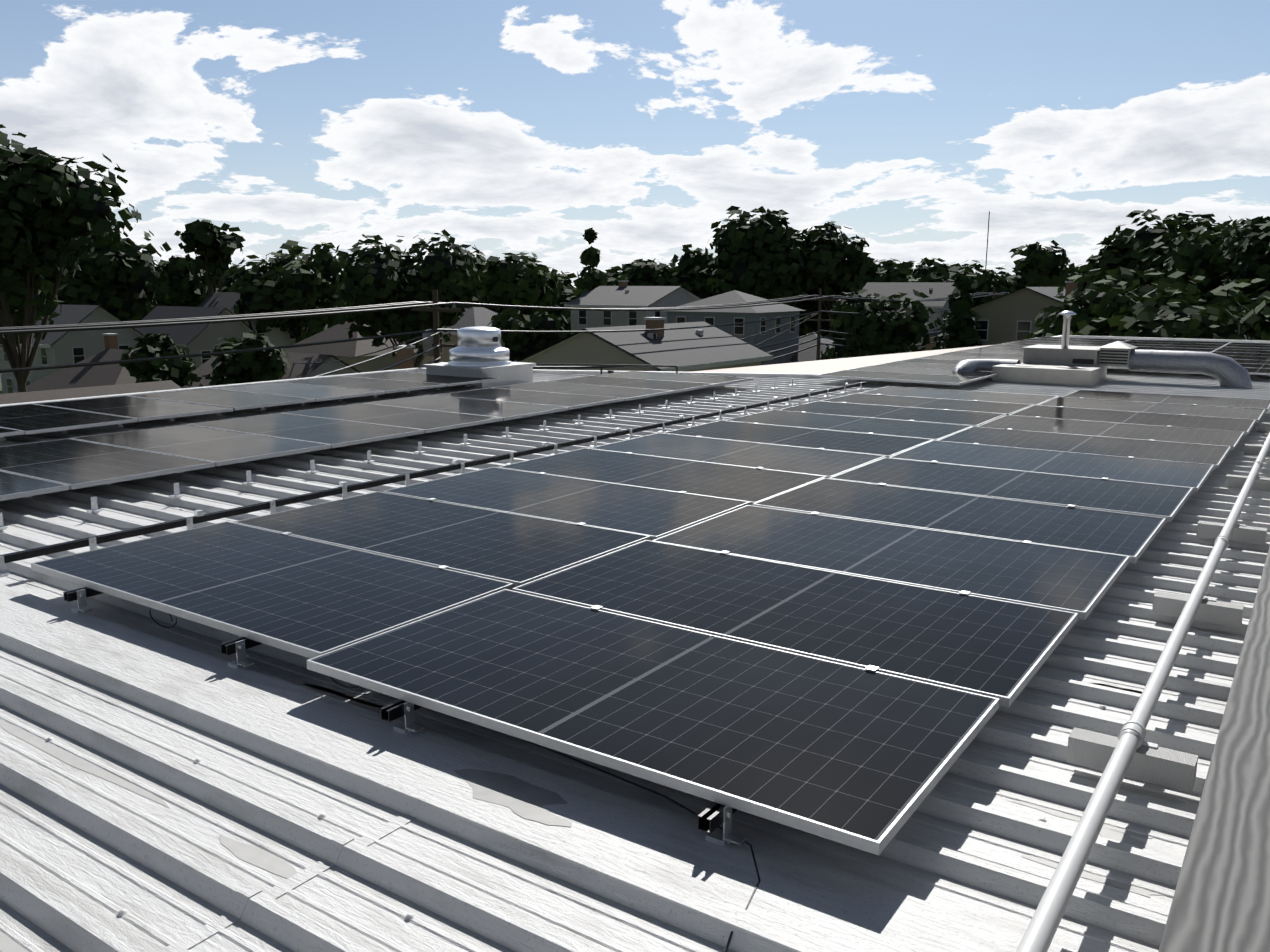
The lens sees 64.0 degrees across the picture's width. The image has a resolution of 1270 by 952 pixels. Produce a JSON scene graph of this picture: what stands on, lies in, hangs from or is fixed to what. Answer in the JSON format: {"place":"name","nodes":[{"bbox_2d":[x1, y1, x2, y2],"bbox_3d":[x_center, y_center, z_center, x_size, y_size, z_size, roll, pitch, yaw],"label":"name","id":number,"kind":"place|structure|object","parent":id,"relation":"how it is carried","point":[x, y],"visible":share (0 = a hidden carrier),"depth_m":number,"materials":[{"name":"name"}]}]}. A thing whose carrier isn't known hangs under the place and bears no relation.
{"place":"outdoors","nodes":[
{"label":"outdoors","id":0,"kind":"place"},
{"bbox_2d":[0,304,145,393],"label":"house","id":1,"kind":"structure","parent":0,"point":[64,348],"depth_m":87.82,"materials":[{"name":"white"}]},
{"bbox_2d":[134,306,265,371],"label":"house","id":2,"kind":"structure","parent":0,"point":[198,338],"depth_m":91.71,"materials":[{"name":"grey"}]},
{"bbox_2d":[0,287,575,393],"bbox_3d":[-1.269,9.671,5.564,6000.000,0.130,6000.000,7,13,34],"label":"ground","id":3,"kind":"structure","parent":0,"point":[0,376],"depth_m":107.97,"materials":[{"name":"green plant"}]},
{"bbox_2d":[12,333,136,392],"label":"house","id":4,"kind":"structure","parent":3,"relation":"on","point":[92,376],"depth_m":71.60,"materials":[{"name":"beige brick"}]},
{"bbox_2d":[0,380,181,404],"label":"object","id":5,"kind":"structure","parent":3,"relation":"on","point":[31,396],"depth_m":45.73,"materials":[{"name":"white"}]},
{"bbox_2d":[197,292,307,348],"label":"house","id":6,"kind":"structure","parent":3,"relation":"on","point":[276,336],"depth_m":107.80,"materials":[{"name":"white"}]},
{"bbox_2d":[178,352,360,387],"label":"shrubs","id":7,"kind":"object","parent":3,"relation":"on","point":[298,370],"depth_m":68.74,"materials":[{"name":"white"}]},
{"bbox_2d":[0,211,1085,376],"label":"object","id":8,"kind":"object","parent":3,"relation":"on","point":[431,344],"visible":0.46,"depth_m":35.87,"materials":[{"name":"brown wood"}]},
{"bbox_2d":[564,280,701,333],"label":"house","id":9,"kind":"structure","parent":3,"relation":"on","point":[623,294],"depth_m":99.22,"materials":[{"name":"white"}]},
{"bbox_2d":[0,335,1269,951],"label":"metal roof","id":10,"kind":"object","parent":3,"relation":"on","point":[130,691],"visible":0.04,"depth_m":3.21,"materials":[{"name":"white metal"}]},
{"bbox_2d":[149,608,760,951],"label":"black cable","id":11,"kind":"object","parent":10,"relation":"on","point":[671,800],"visible":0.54,"depth_m":3.22,"materials":[{"name":"black plastic"}]},
{"bbox_2d":[422,327,535,387],"bbox_3d":[-2.496,-1.926,16.320,1.280,0.936,1.280,7,13,34],"label":"roof vent","id":12,"kind":"object","parent":10,"relation":"on","point":[479,352],"visible":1,"depth_m":15.96,"materials":[{"name":"metal"}]},
{"bbox_2d":[0,442,1105,951],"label":"roof fasteners laps","id":13,"kind":"object","parent":10,"relation":"on","point":[276,892],"visible":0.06,"depth_m":2.81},
{"bbox_2d":[0,506,1185,951],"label":"roof stains","id":14,"kind":"object","parent":10,"relation":"on","point":[522,798],"visible":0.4,"depth_m":3.18,"materials":[{"name":"grey"}]},
{"bbox_2d":[0,379,1196,845],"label":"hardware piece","id":15,"kind":"object","parent":10,"relation":"on","point":[712,817],"visible":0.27,"depth_m":6.50,"materials":[{"name":"metal"}]},
{"bbox_2d":[0,371,752,500],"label":"solar panels","id":16,"kind":"object","parent":15,"relation":"on","point":[36,468],"visible":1,"depth_m":10.92,"materials":[{"name":"black glass"}]},
{"bbox_2d":[31,386,1269,855],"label":"solar panels","id":17,"kind":"object","parent":15,"relation":"on","point":[689,658],"visible":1,"depth_m":4.96,"materials":[{"name":"black glass"}]},
{"bbox_2d":[536,363,677,374],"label":"roof","id":18,"kind":"structure","parent":10,"relation":"on","point":[601,365],"depth_m":17.68,"materials":[{"name":"grey metal"}]},
{"bbox_2d":[817,337,1269,384],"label":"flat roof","id":19,"kind":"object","parent":10,"relation":"on","point":[1252,358],"visible":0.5,"depth_m":19.95,"materials":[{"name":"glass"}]},
{"bbox_2d":[991,341,1135,387],"bbox_3d":[7.234,-1.913,16.980,1.888,0.702,2.112,7,13,34],"label":"rooftop hvac unit","id":20,"kind":"object","parent":10,"relation":"on","point":[1071,366],"visible":0.96,"depth_m":16.62,"materials":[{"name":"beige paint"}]},
{"bbox_2d":[1059,311,1075,348],"bbox_3d":[7.220,-2.309,17.038,0.284,0.918,0.284,7,13,34],"label":"flue stack","id":21,"kind":"object","parent":20,"relation":"on","point":[1066,327],"visible":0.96,"depth_m":16.97,"materials":[{"name":"silver metal"}]},
{"bbox_2d":[952,349,1252,388],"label":"spiral ducts","id":22,"kind":"object","parent":10,"relation":"on","point":[1227,372],"visible":0.71,"depth_m":16.21,"materials":[{"name":"silver metal"}]},
{"bbox_2d":[1016,422,1269,951],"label":"parapet conduit blocks","id":23,"kind":"structure","parent":10,"relation":"on","point":[1221,901],"depth_m":2.75,"materials":[{"name":"grey metal"}]},
{"bbox_2d":[0,124,1269,392],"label":"trees","id":24,"kind":"object","parent":3,"relation":"on","point":[62,240],"visible":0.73,"depth_m":74.08,"materials":[{"name":"green plant"}]},
{"bbox_2d":[515,317,772,371],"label":"house","id":25,"kind":"structure","parent":3,"relation":"on","point":[698,349],"depth_m":48.67,"materials":[{"name":"grey"}]},
{"bbox_2d":[667,290,805,364],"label":"house","id":26,"kind":"structure","parent":3,"relation":"on","point":[730,315],"depth_m":91.47,"materials":[{"name":"grey"}]},
{"bbox_2d":[789,334,836,362],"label":"house","id":27,"kind":"structure","parent":3,"relation":"on","point":[809,354],"depth_m":95.31,"materials":[{"name":"beige brick"}]},
{"bbox_2d":[850,282,959,351],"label":"house","id":28,"kind":"structure","parent":3,"relation":"on","point":[931,290],"depth_m":116.05,"materials":[{"name":"white"}]},
{"bbox_2d":[970,281,1083,345],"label":"house","id":29,"kind":"structure","parent":3,"relation":"on","point":[1009,317],"depth_m":73.65,"materials":[{"name":"beige paint"}]},
{"bbox_2d":[281,321,421,372],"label":"house","id":30,"kind":"structure","parent":0,"point":[344,350],"depth_m":92.60,"materials":[{"name":"beige"}]},
{"bbox_2d":[394,345,414,368],"bbox_3d":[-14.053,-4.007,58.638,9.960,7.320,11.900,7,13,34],"label":"chimney","id":31,"kind":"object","parent":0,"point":[404,353],"depth_m":55.03,"materials":[{"name":"beige brick"}]},
{"bbox_2d":[422,307,533,364],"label":"house","id":32,"kind":"structure","parent":0,"point":[477,317],"depth_m":102.15,"materials":[{"name":"beige"}]},
{"bbox_2d":[0,0,1269,286],"label":"sky","id":33,"kind":"structure","parent":0,"point":[500,126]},
{"bbox_2d":[924,328,948,350],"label":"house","id":34,"kind":"structure","parent":0,"point":[928,347],"depth_m":111.42,"materials":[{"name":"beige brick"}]}
]}

